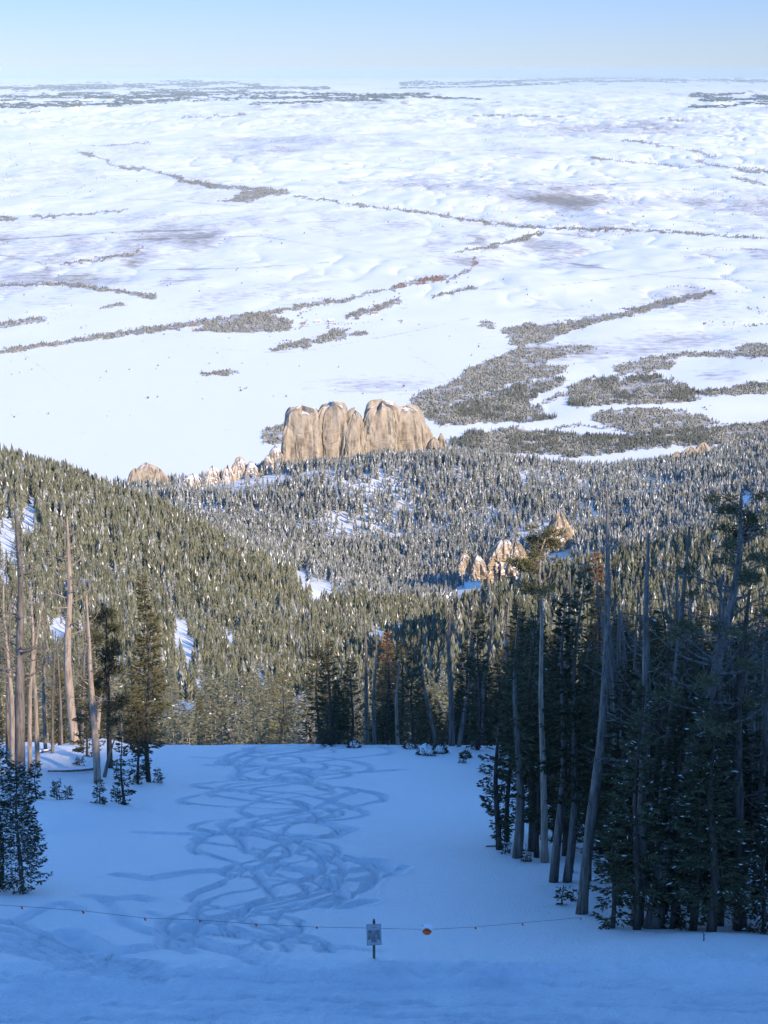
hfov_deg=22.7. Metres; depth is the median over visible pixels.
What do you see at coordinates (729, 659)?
bare trunk
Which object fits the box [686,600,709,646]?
conifer tree
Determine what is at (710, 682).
limber pine
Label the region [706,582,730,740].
bare trunk
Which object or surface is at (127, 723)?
conifer tree
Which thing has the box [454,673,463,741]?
conifer tree
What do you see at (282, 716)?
conifer tree
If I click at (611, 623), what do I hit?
bare trunk
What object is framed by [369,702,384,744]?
conifer tree
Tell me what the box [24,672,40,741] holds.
conifer tree
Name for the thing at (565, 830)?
conifer tree
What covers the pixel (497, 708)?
conifer tree
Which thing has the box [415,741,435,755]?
snowy bush
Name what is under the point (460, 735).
dead tree
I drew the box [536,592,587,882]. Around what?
spruce tree
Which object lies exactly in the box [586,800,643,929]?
spruce tree
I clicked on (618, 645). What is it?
bare trunk
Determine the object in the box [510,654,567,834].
conifer tree
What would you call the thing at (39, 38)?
sky
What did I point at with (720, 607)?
bare trunk
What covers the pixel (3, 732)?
conifer tree
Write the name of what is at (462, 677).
conifer tree
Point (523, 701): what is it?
conifer tree
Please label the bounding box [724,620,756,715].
conifer tree
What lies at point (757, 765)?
bare trunk
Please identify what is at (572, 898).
spruce sapling
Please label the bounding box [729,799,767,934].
spruce tree
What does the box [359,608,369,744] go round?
dead tree
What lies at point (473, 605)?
bare trunk
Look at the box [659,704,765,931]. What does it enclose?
conifer tree
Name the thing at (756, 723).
conifer tree
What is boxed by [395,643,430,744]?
spruce tree
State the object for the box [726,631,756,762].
conifer tree
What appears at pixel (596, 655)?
conifer tree
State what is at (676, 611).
bare trunk
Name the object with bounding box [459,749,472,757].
snowy bush
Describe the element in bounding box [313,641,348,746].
spruce tree
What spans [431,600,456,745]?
dead tree
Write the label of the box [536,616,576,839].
bare trunk
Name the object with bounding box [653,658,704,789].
conifer tree
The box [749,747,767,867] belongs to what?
conifer tree
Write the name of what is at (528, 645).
conifer tree
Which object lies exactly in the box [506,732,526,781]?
conifer tree
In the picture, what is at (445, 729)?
conifer tree
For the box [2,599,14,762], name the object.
dead tree
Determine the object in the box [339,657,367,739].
spruce tree
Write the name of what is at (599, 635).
spruce tree
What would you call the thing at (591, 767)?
spruce tree
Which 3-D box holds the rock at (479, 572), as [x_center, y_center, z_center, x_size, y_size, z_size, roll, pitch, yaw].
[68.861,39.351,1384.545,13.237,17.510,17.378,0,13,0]
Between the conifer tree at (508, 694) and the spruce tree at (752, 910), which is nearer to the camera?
the spruce tree at (752, 910)
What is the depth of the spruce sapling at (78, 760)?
113.56 m
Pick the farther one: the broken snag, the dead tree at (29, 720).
the broken snag
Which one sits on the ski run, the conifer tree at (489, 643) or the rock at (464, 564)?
the conifer tree at (489, 643)
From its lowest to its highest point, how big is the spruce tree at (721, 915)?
8.599 m
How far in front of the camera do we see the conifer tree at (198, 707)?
253.34 m
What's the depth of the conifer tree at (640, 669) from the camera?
87.74 m
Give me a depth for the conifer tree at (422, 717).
138.38 m
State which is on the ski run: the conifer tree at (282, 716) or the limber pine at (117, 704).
the limber pine at (117, 704)
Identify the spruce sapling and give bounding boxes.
[49,778,65,799]
[62,785,73,798]
[72,756,84,765]
[91,779,107,804]
[110,785,121,802]
[133,770,142,784]
[151,769,164,782]
[458,750,468,762]
[499,842,510,853]
[518,844,532,862]
[553,885,569,905]
[567,886,577,900]
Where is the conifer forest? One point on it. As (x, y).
(241, 553)
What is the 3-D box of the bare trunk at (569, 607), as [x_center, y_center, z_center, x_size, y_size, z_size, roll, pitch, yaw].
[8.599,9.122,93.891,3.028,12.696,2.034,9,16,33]
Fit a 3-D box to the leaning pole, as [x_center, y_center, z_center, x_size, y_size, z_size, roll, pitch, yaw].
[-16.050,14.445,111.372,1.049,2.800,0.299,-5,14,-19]
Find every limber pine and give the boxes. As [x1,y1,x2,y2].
[75,604,133,768]
[503,522,568,862]
[636,487,767,928]
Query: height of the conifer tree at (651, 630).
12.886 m
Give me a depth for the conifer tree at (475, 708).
155.59 m
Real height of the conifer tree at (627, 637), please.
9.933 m
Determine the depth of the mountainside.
1637.38 m
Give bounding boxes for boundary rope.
[5,905,581,929]
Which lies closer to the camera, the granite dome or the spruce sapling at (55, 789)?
the spruce sapling at (55, 789)
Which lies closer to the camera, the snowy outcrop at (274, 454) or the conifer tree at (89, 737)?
the conifer tree at (89, 737)
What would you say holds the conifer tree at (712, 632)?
on the ski run
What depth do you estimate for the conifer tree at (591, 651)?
139.07 m
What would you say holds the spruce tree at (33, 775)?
on the ski run
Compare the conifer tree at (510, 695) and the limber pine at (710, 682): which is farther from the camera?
the conifer tree at (510, 695)
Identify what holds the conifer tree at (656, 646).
on the ski run
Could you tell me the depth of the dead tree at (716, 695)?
65.26 m
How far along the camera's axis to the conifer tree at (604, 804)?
74.57 m
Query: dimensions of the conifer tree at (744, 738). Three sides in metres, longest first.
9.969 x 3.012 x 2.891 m
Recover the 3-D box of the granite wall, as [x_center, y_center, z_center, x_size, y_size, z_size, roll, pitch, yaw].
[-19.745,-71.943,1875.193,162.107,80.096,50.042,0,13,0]
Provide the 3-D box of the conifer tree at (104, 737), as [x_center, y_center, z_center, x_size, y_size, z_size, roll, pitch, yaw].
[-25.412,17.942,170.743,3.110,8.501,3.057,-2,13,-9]
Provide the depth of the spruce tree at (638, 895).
64.44 m
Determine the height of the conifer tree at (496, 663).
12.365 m
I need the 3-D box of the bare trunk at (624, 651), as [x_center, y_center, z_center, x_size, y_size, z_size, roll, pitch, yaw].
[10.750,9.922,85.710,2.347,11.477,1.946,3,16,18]
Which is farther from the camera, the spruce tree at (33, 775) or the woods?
the woods
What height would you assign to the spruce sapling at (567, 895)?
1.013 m
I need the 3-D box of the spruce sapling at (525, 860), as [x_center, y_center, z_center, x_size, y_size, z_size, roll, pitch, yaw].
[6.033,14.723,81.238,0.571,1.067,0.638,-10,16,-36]
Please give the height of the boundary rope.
2.762 m
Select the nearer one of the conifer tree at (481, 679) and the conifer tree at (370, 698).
the conifer tree at (481, 679)
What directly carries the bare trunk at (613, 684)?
on the ski run
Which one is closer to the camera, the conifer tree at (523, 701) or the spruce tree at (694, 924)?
the spruce tree at (694, 924)
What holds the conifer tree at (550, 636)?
on the mountainside
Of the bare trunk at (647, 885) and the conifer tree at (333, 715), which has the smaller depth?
the bare trunk at (647, 885)
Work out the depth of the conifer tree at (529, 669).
112.16 m
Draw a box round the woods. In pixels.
[0,77,767,108]
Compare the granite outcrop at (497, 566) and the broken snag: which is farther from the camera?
the granite outcrop at (497, 566)
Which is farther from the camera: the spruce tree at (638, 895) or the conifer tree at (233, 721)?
the conifer tree at (233, 721)
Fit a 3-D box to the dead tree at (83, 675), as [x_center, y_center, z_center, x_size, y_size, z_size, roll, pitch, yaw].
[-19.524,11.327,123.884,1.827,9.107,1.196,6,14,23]
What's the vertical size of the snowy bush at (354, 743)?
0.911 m
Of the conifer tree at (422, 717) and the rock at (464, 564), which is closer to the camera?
the conifer tree at (422, 717)
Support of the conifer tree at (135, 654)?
on the mountainside
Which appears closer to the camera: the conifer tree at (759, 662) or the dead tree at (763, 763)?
the dead tree at (763, 763)
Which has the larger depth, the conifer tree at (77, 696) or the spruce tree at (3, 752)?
the conifer tree at (77, 696)
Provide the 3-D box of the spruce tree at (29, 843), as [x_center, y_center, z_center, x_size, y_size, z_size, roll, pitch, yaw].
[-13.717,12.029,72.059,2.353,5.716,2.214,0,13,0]
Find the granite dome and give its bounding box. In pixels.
[127,462,168,485]
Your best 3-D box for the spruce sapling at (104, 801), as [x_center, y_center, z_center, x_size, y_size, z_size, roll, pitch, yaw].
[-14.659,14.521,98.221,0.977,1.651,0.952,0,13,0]
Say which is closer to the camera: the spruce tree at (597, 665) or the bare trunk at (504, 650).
the spruce tree at (597, 665)
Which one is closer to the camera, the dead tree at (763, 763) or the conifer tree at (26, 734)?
the dead tree at (763, 763)
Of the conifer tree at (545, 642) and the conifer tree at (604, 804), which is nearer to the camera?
the conifer tree at (604, 804)
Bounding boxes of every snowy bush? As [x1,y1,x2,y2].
[346,738,360,747]
[401,740,417,748]
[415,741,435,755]
[433,742,448,753]
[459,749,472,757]
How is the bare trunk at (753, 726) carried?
on the ski run
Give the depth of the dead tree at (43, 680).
121.24 m
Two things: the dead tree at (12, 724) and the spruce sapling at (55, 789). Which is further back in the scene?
the dead tree at (12, 724)
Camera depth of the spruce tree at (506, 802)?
86.08 m
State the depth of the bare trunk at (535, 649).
105.68 m
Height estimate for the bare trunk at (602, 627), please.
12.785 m
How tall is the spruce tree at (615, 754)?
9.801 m
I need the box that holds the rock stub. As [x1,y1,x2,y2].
[192,480,200,489]
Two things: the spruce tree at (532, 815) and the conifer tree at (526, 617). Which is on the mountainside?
the conifer tree at (526, 617)
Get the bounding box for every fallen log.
[34,749,50,752]
[48,766,92,771]
[486,842,511,846]
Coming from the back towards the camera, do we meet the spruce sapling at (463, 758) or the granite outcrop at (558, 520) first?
the granite outcrop at (558, 520)
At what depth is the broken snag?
140.34 m
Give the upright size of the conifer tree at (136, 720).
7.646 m
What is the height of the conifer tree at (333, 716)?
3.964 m
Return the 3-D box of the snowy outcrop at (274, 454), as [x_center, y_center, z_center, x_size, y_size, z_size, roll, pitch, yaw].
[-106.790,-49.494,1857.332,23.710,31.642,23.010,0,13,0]
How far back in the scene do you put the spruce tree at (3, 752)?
72.92 m
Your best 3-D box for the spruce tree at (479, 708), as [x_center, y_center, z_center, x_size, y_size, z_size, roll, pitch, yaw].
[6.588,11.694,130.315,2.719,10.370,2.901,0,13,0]
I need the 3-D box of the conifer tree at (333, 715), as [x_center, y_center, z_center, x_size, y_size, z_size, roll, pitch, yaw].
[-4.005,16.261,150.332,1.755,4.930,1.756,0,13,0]
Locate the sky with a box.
[0,0,767,77]
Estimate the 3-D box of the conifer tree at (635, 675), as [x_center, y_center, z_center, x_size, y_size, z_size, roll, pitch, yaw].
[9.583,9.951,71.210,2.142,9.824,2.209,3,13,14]
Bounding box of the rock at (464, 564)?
[457,553,470,573]
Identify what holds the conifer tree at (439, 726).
on the mountainside
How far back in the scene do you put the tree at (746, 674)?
68.91 m
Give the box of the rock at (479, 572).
[470,555,487,580]
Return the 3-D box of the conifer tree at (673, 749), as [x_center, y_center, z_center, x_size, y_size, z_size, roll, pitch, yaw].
[9.915,9.482,64.598,2.772,10.531,2.742,-5,14,-21]
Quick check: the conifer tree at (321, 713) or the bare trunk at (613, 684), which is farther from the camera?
the conifer tree at (321, 713)
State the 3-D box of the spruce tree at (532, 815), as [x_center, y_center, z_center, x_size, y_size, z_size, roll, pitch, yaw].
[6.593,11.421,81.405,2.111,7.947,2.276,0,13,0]
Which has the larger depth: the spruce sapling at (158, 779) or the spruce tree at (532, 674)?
the spruce sapling at (158, 779)
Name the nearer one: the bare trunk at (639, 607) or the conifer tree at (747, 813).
the conifer tree at (747, 813)
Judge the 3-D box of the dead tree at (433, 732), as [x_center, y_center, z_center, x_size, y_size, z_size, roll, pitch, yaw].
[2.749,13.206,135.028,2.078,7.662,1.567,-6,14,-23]
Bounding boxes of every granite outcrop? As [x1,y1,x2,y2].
[480,538,527,584]
[543,511,575,556]
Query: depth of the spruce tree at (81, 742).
118.58 m
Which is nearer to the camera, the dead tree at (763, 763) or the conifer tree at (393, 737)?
the dead tree at (763, 763)
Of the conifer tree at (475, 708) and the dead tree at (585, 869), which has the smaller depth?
the dead tree at (585, 869)
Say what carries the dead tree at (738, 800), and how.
on the ski run
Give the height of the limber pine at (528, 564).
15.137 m
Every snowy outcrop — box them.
[180,464,235,487]
[231,456,259,480]
[262,445,283,474]
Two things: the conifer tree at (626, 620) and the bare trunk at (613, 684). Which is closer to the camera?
the bare trunk at (613, 684)
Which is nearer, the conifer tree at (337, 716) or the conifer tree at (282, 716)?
the conifer tree at (337, 716)
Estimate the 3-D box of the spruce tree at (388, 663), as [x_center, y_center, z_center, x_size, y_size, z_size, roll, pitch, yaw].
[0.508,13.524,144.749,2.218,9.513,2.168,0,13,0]
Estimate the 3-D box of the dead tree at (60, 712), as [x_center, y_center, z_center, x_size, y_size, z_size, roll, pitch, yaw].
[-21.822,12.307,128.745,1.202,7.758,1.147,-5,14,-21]
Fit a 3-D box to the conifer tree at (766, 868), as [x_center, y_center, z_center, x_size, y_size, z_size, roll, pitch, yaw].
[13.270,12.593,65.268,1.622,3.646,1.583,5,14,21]
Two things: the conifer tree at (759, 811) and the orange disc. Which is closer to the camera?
the orange disc
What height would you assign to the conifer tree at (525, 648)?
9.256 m
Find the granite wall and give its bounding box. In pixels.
[281,399,445,465]
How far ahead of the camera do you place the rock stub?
1808.82 m
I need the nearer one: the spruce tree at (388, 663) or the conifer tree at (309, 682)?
the spruce tree at (388, 663)
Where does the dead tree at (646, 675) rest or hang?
on the ski run
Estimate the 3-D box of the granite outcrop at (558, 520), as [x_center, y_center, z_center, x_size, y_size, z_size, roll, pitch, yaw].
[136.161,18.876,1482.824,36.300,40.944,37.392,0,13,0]
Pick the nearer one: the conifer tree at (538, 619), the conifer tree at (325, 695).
the conifer tree at (538, 619)
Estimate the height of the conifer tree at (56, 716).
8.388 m
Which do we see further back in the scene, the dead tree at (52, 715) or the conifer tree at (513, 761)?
the dead tree at (52, 715)
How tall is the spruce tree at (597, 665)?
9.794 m
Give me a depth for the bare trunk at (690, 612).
104.53 m
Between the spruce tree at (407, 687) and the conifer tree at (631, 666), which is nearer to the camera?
the conifer tree at (631, 666)
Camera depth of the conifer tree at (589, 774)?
82.33 m
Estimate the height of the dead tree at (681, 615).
14.994 m
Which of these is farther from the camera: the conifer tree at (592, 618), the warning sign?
the conifer tree at (592, 618)
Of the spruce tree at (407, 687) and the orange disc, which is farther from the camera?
the spruce tree at (407, 687)
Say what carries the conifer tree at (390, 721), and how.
on the ski run
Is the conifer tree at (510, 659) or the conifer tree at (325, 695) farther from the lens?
the conifer tree at (325, 695)
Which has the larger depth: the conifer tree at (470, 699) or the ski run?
the conifer tree at (470, 699)
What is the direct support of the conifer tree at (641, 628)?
on the ski run
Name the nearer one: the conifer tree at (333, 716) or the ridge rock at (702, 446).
the conifer tree at (333, 716)
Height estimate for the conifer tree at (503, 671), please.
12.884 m
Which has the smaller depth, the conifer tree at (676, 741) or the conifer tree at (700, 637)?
the conifer tree at (676, 741)
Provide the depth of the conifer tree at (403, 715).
147.37 m
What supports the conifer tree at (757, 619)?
on the mountainside
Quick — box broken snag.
[97,673,103,735]
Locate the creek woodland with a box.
[0,109,767,457]
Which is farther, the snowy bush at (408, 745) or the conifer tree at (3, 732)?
the conifer tree at (3, 732)
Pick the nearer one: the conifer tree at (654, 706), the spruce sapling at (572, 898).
the spruce sapling at (572, 898)
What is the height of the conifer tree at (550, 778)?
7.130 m
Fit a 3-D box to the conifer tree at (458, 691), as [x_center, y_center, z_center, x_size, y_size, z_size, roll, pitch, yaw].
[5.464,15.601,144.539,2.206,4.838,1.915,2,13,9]
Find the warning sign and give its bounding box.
[366,919,381,958]
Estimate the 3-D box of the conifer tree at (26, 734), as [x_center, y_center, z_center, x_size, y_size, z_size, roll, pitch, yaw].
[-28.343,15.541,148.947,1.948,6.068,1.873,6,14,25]
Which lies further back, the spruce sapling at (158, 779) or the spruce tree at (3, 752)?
the spruce sapling at (158, 779)
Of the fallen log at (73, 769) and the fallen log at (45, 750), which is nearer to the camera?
the fallen log at (73, 769)
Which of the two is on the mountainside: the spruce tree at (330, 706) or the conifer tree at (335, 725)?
the conifer tree at (335, 725)
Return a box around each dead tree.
[0,497,65,778]
[0,560,16,767]
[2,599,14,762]
[24,594,53,767]
[26,587,42,771]
[35,601,54,749]
[42,516,90,744]
[47,630,57,752]
[54,644,65,744]
[70,625,92,746]
[71,584,119,781]
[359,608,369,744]
[394,658,402,744]
[415,651,437,744]
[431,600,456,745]
[456,640,475,746]
[575,490,623,914]
[592,527,697,926]
[616,505,727,882]
[665,646,739,919]
[667,576,767,930]
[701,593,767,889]
[732,607,767,903]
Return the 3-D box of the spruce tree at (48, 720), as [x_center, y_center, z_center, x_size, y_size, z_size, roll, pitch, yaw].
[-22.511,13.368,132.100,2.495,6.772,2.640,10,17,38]
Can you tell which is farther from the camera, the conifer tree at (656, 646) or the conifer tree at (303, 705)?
the conifer tree at (303, 705)
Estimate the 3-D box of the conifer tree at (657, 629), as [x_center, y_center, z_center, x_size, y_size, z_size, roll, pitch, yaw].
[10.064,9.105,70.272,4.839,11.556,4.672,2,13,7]
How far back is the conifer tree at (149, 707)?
205.61 m
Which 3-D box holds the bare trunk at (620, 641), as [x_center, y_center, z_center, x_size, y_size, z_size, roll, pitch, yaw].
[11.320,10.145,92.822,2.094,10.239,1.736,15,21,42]
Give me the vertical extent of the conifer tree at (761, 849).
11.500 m
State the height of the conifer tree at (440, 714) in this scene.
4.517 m
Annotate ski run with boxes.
[0,738,767,1023]
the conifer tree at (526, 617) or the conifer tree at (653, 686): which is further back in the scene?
the conifer tree at (526, 617)
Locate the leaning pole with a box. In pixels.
[103,736,115,776]
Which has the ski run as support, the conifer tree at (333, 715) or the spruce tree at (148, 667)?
the spruce tree at (148, 667)
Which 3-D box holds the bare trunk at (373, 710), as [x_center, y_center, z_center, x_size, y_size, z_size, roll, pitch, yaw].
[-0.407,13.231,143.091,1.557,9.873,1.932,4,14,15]
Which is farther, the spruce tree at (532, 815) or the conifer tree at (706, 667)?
the conifer tree at (706, 667)
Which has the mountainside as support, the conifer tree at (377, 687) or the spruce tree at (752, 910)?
the conifer tree at (377, 687)
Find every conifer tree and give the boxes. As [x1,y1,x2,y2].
[0,699,5,742]
[14,680,32,740]
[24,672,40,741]
[49,660,78,742]
[68,684,86,739]
[84,650,112,736]
[84,668,115,739]
[84,701,96,738]
[122,688,151,743]
[123,643,162,739]
[123,690,132,743]
[139,679,162,744]
[190,698,206,744]
[227,708,240,740]
[259,671,298,744]
[294,702,312,743]
[296,643,331,743]
[311,692,328,743]
[315,690,329,742]
[324,685,349,743]
[325,689,340,743]
[326,707,344,743]
[327,698,340,743]
[339,677,350,744]
[343,695,355,742]
[361,667,389,744]
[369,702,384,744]
[371,644,410,744]
[376,666,394,737]
[376,694,394,744]
[385,640,418,744]
[389,693,403,744]
[410,677,430,742]
[419,692,443,743]
[428,699,445,743]
[441,712,455,744]
[443,688,469,744]
[446,642,488,744]
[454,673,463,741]
[460,667,475,744]
[469,663,490,742]
[472,668,490,735]
[475,659,496,741]
[487,645,509,744]
[487,677,503,742]
[491,626,526,728]
[491,651,534,742]
[495,626,515,729]
[496,658,520,758]
[502,601,524,672]
[502,620,553,746]
[506,661,537,766]
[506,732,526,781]
[507,624,534,727]
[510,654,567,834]
[512,614,529,677]
[514,659,538,754]
[521,634,548,731]
[527,609,554,677]
[530,679,597,855]
[534,698,570,836]
[543,631,554,682]
[544,634,570,715]
[567,705,602,840]
[570,592,610,698]
[571,724,648,882]
[577,621,597,700]
[583,652,610,790]
[594,607,707,880]
[596,610,625,710]
[598,617,634,708]
[598,626,633,701]
[605,649,653,770]
[619,656,655,866]
[621,605,634,663]
[627,638,654,764]
[628,611,654,664]
[629,638,677,833]
[633,644,710,927]
[639,669,666,762]
[641,613,664,653]
[642,617,670,699]
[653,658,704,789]
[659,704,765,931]
[660,642,732,911]
[683,705,755,882]
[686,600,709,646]
[692,616,705,666]
[702,612,725,675]
[702,617,734,749]
[703,647,758,887]
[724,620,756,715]
[724,636,767,884]
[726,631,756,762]
[732,775,767,887]
[744,775,767,864]
[747,601,767,682]
[748,632,767,795]
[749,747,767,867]
[750,636,767,732]
[751,859,767,918]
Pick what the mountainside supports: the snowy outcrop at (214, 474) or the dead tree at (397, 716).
the snowy outcrop at (214, 474)
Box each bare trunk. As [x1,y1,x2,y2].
[365,629,384,744]
[462,596,486,722]
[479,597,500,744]
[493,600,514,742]
[494,619,509,690]
[525,617,550,776]
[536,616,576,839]
[549,574,589,804]
[579,569,627,728]
[580,583,626,857]
[587,620,632,887]
[588,623,631,878]
[603,601,633,842]
[608,621,654,890]
[613,621,622,661]
[614,612,633,704]
[628,589,643,657]
[659,581,680,681]
[660,577,691,697]
[682,581,702,716]
[705,574,761,884]
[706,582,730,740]
[716,594,755,730]
[744,648,765,792]
[745,642,767,876]
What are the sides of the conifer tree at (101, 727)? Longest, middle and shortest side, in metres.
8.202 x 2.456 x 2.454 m
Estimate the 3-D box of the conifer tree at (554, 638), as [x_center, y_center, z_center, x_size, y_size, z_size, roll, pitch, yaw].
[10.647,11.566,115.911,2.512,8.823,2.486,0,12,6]
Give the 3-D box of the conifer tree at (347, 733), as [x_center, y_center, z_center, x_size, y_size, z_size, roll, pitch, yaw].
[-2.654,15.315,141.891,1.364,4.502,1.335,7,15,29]
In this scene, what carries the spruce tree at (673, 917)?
on the ski run
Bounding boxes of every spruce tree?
[0,737,45,891]
[0,756,52,894]
[24,759,45,799]
[42,659,77,744]
[70,690,105,756]
[110,725,136,804]
[122,574,171,781]
[126,701,152,783]
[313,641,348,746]
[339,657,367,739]
[377,631,401,744]
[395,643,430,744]
[461,610,497,749]
[476,668,515,849]
[488,680,525,841]
[492,602,539,858]
[505,615,551,851]
[514,692,558,857]
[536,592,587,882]
[547,561,597,882]
[547,670,595,871]
[570,654,612,880]
[586,547,611,791]
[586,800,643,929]
[593,661,652,905]
[604,678,666,929]
[653,771,694,930]
[662,690,733,930]
[701,701,751,925]
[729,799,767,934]
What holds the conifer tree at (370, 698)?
on the mountainside
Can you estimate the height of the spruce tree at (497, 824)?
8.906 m
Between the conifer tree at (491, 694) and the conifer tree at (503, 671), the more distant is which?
the conifer tree at (503, 671)
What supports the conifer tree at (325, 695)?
on the mountainside
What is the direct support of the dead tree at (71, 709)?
on the ski run
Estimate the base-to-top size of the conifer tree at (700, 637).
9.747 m
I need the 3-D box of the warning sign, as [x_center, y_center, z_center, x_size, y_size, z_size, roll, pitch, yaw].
[-0.316,13.672,60.268,0.478,1.779,0.086,0,13,-2]
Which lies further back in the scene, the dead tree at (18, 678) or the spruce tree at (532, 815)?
the dead tree at (18, 678)
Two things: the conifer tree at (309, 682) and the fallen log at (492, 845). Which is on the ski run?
the fallen log at (492, 845)
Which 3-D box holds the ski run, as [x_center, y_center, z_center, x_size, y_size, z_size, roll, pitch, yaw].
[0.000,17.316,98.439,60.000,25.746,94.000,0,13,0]
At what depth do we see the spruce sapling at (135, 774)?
109.31 m
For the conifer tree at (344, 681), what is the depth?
164.78 m
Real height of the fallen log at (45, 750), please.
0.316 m
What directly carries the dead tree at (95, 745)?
on the ski run
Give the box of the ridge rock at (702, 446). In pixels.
[670,442,711,461]
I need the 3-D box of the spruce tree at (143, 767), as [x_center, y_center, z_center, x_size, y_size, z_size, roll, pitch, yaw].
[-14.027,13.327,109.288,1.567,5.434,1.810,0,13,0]
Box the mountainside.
[0,460,750,743]
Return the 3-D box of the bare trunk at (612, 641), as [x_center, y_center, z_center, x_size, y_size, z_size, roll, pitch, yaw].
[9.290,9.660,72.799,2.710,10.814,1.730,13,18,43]
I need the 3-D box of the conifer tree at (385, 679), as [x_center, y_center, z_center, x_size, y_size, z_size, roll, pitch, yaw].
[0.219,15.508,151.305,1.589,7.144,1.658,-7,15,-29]
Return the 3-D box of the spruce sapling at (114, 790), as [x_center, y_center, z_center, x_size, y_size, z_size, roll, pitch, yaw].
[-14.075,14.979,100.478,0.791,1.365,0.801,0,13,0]
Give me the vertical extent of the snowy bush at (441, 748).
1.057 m
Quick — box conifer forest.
[0,432,767,744]
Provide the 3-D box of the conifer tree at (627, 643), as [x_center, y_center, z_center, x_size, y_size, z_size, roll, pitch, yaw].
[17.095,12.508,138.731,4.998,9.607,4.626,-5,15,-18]
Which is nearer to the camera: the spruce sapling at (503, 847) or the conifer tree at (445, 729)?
the spruce sapling at (503, 847)
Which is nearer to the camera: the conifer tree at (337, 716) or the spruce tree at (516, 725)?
the spruce tree at (516, 725)
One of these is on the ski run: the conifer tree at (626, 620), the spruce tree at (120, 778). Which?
the spruce tree at (120, 778)
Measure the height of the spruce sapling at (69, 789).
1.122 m
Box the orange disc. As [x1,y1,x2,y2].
[421,924,432,934]
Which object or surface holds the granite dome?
on the mountainside
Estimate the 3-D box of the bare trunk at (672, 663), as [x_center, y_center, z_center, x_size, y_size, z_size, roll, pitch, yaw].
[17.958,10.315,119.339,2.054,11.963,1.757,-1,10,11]
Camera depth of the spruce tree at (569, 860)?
74.23 m
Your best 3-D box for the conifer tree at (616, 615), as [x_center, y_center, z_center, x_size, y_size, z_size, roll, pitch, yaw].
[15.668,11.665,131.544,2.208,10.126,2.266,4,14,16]
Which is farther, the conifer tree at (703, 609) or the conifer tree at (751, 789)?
the conifer tree at (703, 609)
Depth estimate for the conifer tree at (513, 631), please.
151.75 m
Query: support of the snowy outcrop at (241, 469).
on the mountainside

